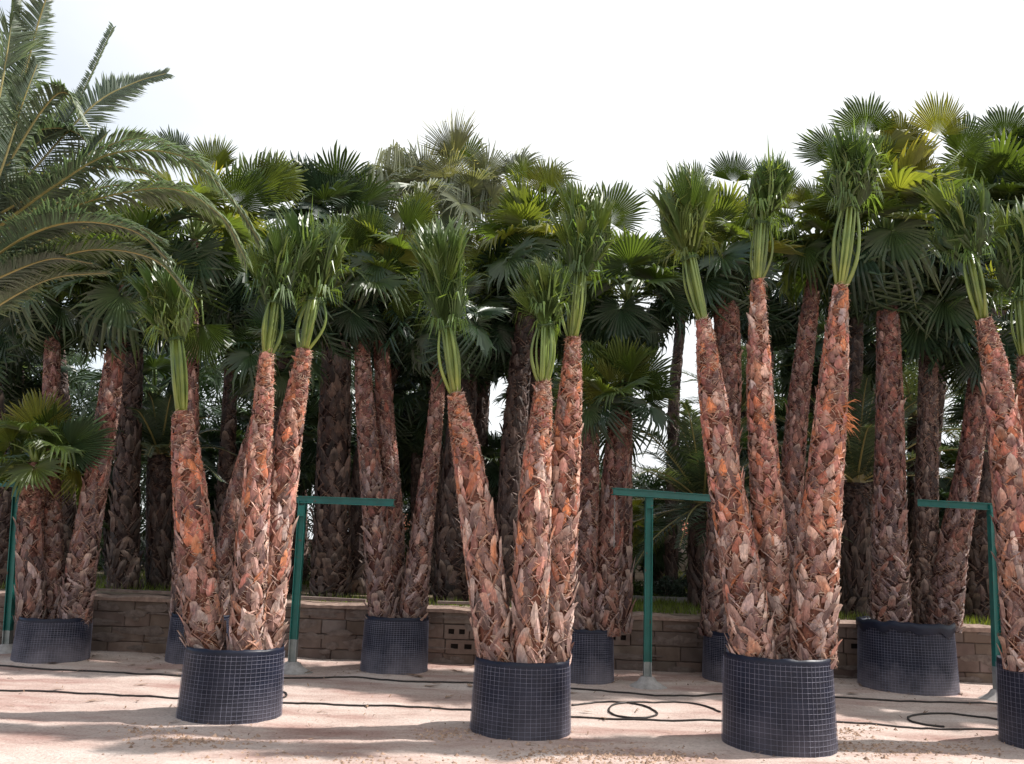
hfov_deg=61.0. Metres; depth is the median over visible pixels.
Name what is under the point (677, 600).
kerb
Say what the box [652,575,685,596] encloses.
shrub
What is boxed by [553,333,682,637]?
fan palm
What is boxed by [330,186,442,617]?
fan palm
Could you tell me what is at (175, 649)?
plant container
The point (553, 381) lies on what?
fan palm
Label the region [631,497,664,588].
fan palm
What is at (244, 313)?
fan palm
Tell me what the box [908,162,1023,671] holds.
fan palm
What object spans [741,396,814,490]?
fan palm
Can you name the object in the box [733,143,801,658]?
fan palm
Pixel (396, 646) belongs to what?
plant container
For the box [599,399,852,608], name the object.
date palm
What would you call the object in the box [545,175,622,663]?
fan palm
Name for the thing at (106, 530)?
fan palm
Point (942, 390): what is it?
fan palm
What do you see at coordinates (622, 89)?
sky
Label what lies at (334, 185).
fan palm
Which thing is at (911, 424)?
date palm
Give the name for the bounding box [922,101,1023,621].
fan palm
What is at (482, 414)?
fan palm
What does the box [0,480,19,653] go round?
steel post
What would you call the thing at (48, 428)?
fan palm
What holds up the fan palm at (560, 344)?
on the terrace
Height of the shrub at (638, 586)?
0.445 m
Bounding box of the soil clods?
[99,719,1015,763]
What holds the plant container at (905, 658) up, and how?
on the ground at (39, 734)
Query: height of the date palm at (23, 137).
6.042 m
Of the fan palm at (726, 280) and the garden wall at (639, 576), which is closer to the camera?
the fan palm at (726, 280)
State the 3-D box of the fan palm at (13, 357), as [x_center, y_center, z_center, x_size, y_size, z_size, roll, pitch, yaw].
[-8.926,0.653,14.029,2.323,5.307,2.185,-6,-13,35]
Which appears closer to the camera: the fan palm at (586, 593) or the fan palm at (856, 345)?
the fan palm at (586, 593)
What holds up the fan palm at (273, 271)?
in the plant container at (224, 687)
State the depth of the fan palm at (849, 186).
8.09 m
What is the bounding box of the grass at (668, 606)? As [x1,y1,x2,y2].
[0,567,990,625]
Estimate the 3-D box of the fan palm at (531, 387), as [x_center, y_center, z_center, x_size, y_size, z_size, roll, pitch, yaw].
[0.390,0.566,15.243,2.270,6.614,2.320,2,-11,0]
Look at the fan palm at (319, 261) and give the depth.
8.80 m
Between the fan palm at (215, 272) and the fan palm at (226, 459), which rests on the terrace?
the fan palm at (226, 459)
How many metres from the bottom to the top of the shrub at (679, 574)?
0.573 m
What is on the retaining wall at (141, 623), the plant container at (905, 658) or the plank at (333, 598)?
the plank at (333, 598)
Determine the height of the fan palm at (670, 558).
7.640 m
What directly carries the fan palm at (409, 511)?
on the terrace
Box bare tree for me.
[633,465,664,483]
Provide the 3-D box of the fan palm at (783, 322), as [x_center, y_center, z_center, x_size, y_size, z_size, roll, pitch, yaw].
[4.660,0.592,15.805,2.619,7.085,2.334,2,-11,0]
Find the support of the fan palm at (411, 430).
on the terrace
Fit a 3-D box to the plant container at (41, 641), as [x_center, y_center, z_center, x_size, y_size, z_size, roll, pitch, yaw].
[-6.010,3.366,11.381,0.924,0.597,0.941,2,-11,0]
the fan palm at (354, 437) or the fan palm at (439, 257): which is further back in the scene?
the fan palm at (354, 437)
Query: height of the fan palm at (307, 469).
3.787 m
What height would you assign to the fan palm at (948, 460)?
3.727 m
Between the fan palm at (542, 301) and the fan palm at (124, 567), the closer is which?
the fan palm at (542, 301)
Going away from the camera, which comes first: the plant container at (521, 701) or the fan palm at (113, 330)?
the plant container at (521, 701)
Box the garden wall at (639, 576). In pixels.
[100,534,687,581]
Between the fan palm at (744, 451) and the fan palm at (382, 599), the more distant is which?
the fan palm at (744, 451)
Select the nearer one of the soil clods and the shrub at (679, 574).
the soil clods
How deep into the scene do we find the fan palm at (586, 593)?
11.37 m
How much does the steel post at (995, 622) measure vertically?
2.497 m
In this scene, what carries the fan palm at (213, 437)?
on the terrace
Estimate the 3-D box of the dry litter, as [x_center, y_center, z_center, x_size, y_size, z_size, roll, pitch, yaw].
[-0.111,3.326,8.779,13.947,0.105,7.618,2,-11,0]
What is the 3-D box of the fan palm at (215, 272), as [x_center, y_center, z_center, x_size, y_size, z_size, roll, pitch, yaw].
[-4.650,-0.276,12.375,2.520,7.184,2.376,-6,-14,37]
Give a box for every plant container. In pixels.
[10,616,92,663]
[165,612,231,663]
[176,644,284,724]
[360,614,428,674]
[470,655,570,740]
[570,629,613,684]
[702,631,729,682]
[721,648,837,757]
[856,616,959,695]
[995,655,1023,748]
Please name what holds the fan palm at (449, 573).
on the terrace
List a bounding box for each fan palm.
[0,237,122,618]
[0,306,42,587]
[0,333,76,466]
[0,389,116,623]
[2,167,107,566]
[24,434,36,459]
[34,196,216,626]
[67,200,183,589]
[74,415,147,575]
[75,487,109,528]
[77,341,218,577]
[105,124,310,617]
[123,259,226,649]
[172,479,236,535]
[178,212,275,584]
[199,416,245,517]
[207,395,316,454]
[210,293,331,614]
[226,217,303,650]
[230,228,322,593]
[238,343,354,583]
[238,395,352,590]
[257,140,401,597]
[261,196,354,649]
[292,206,466,618]
[329,106,581,593]
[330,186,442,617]
[348,422,409,513]
[350,268,428,594]
[351,362,480,530]
[351,388,427,496]
[378,270,509,620]
[403,485,410,526]
[406,212,514,661]
[410,252,517,601]
[462,155,650,605]
[465,256,511,467]
[481,428,501,521]
[490,233,588,431]
[492,354,562,458]
[508,250,580,662]
[533,228,619,473]
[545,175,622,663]
[551,337,649,630]
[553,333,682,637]
[563,226,692,634]
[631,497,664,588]
[634,514,685,594]
[642,159,778,658]
[642,231,710,596]
[655,150,805,636]
[658,417,780,513]
[705,232,821,548]
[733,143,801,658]
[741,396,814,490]
[765,179,863,584]
[773,308,875,440]
[786,112,890,668]
[790,89,995,622]
[817,316,915,503]
[818,221,876,603]
[864,226,1007,623]
[901,232,1018,634]
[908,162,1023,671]
[911,440,957,511]
[911,473,965,598]
[913,212,947,522]
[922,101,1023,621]
[943,379,1016,427]
[957,122,1023,227]
[983,194,1023,438]
[1007,310,1015,381]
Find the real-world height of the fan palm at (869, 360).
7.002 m
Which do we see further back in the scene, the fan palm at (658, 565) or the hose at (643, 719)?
the fan palm at (658, 565)
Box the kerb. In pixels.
[633,595,686,602]
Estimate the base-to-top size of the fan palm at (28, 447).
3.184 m
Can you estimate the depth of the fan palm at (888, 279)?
11.96 m
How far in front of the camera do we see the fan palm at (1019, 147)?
15.59 m
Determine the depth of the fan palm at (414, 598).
11.83 m
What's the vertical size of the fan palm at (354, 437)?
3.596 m
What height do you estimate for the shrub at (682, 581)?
0.519 m
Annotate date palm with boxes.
[0,0,266,316]
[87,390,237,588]
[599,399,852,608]
[662,343,813,449]
[740,374,987,616]
[863,359,966,582]
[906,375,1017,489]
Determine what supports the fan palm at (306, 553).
on the terrace
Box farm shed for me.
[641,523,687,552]
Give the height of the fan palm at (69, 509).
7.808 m
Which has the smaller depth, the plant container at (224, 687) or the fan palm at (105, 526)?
the plant container at (224, 687)
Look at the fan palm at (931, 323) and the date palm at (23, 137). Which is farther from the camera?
the fan palm at (931, 323)
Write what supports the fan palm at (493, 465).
on the terrace
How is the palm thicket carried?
on the terrace
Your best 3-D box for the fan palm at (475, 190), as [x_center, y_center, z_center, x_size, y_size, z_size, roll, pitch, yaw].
[-1.369,-0.711,17.246,4.754,9.698,3.254,7,-12,-22]
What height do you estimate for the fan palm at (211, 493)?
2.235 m
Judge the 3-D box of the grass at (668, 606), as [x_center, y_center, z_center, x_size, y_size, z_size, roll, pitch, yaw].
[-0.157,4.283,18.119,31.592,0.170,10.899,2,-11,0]
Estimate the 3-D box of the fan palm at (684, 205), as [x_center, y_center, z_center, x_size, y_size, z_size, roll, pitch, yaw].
[1.815,0.194,8.210,1.294,4.814,0.809,2,-11,0]
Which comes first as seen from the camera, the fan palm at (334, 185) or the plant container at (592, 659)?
the plant container at (592, 659)
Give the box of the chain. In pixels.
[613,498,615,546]
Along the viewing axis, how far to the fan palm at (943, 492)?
16.88 m
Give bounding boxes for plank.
[97,588,170,593]
[291,596,366,601]
[437,601,469,604]
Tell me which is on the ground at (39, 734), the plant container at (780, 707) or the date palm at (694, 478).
the plant container at (780, 707)
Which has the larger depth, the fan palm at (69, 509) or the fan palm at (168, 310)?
the fan palm at (69, 509)
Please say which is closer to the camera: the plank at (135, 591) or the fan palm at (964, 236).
the fan palm at (964, 236)
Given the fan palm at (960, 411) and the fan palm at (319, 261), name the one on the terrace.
the fan palm at (960, 411)
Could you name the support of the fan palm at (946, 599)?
in the plant container at (905, 658)
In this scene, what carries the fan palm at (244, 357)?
in the plant container at (175, 649)
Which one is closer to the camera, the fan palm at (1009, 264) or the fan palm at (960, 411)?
the fan palm at (1009, 264)
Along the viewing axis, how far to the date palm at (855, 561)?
13.95 m
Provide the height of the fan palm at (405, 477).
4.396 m
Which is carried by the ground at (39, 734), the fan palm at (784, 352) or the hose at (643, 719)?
the hose at (643, 719)
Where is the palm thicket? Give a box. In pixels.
[6,327,966,578]
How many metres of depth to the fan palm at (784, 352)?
19.30 m
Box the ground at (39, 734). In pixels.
[0,651,1023,763]
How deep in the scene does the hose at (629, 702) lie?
9.58 m
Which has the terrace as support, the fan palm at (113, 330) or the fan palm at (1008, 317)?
the fan palm at (1008, 317)
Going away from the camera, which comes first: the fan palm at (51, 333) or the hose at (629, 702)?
the hose at (629, 702)
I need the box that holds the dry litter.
[7,651,1020,763]
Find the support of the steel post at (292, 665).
on the ground at (39, 734)
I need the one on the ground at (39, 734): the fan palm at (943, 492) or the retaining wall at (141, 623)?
the retaining wall at (141, 623)
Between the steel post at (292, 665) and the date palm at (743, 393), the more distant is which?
the date palm at (743, 393)
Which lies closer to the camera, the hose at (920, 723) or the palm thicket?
the hose at (920, 723)
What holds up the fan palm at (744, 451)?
on the terrace
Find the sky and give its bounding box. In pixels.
[0,0,1023,538]
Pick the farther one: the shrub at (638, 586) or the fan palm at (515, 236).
the shrub at (638, 586)
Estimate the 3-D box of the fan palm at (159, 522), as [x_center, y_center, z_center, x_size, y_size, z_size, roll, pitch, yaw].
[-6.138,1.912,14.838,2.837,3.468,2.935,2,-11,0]
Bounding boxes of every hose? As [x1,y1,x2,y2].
[0,665,997,704]
[0,689,998,730]
[571,701,720,717]
[907,712,996,727]
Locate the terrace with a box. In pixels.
[0,565,987,624]
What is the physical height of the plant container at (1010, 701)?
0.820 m
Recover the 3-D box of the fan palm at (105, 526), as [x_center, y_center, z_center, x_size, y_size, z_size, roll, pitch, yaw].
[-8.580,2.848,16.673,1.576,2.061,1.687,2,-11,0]
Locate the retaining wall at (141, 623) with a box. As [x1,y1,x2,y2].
[0,591,992,682]
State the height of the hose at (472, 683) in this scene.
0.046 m
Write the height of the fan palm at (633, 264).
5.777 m
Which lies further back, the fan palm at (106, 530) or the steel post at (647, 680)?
the fan palm at (106, 530)
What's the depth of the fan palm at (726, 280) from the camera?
12.38 m
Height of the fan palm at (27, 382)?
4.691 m
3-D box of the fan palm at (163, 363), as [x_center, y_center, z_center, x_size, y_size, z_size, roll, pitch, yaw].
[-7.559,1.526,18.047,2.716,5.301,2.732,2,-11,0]
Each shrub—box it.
[632,579,643,595]
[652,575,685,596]
[664,570,685,579]
[674,576,687,596]
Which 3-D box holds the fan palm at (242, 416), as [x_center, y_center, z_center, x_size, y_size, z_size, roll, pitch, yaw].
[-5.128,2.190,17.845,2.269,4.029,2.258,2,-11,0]
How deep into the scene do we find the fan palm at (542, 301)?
8.14 m
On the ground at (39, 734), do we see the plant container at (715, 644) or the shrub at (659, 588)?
the plant container at (715, 644)
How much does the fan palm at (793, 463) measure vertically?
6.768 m
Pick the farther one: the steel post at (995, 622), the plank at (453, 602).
the plank at (453, 602)
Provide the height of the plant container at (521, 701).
0.700 m
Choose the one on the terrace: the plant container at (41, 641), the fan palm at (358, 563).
the fan palm at (358, 563)
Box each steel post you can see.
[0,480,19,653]
[283,496,394,674]
[611,488,710,689]
[917,499,1001,701]

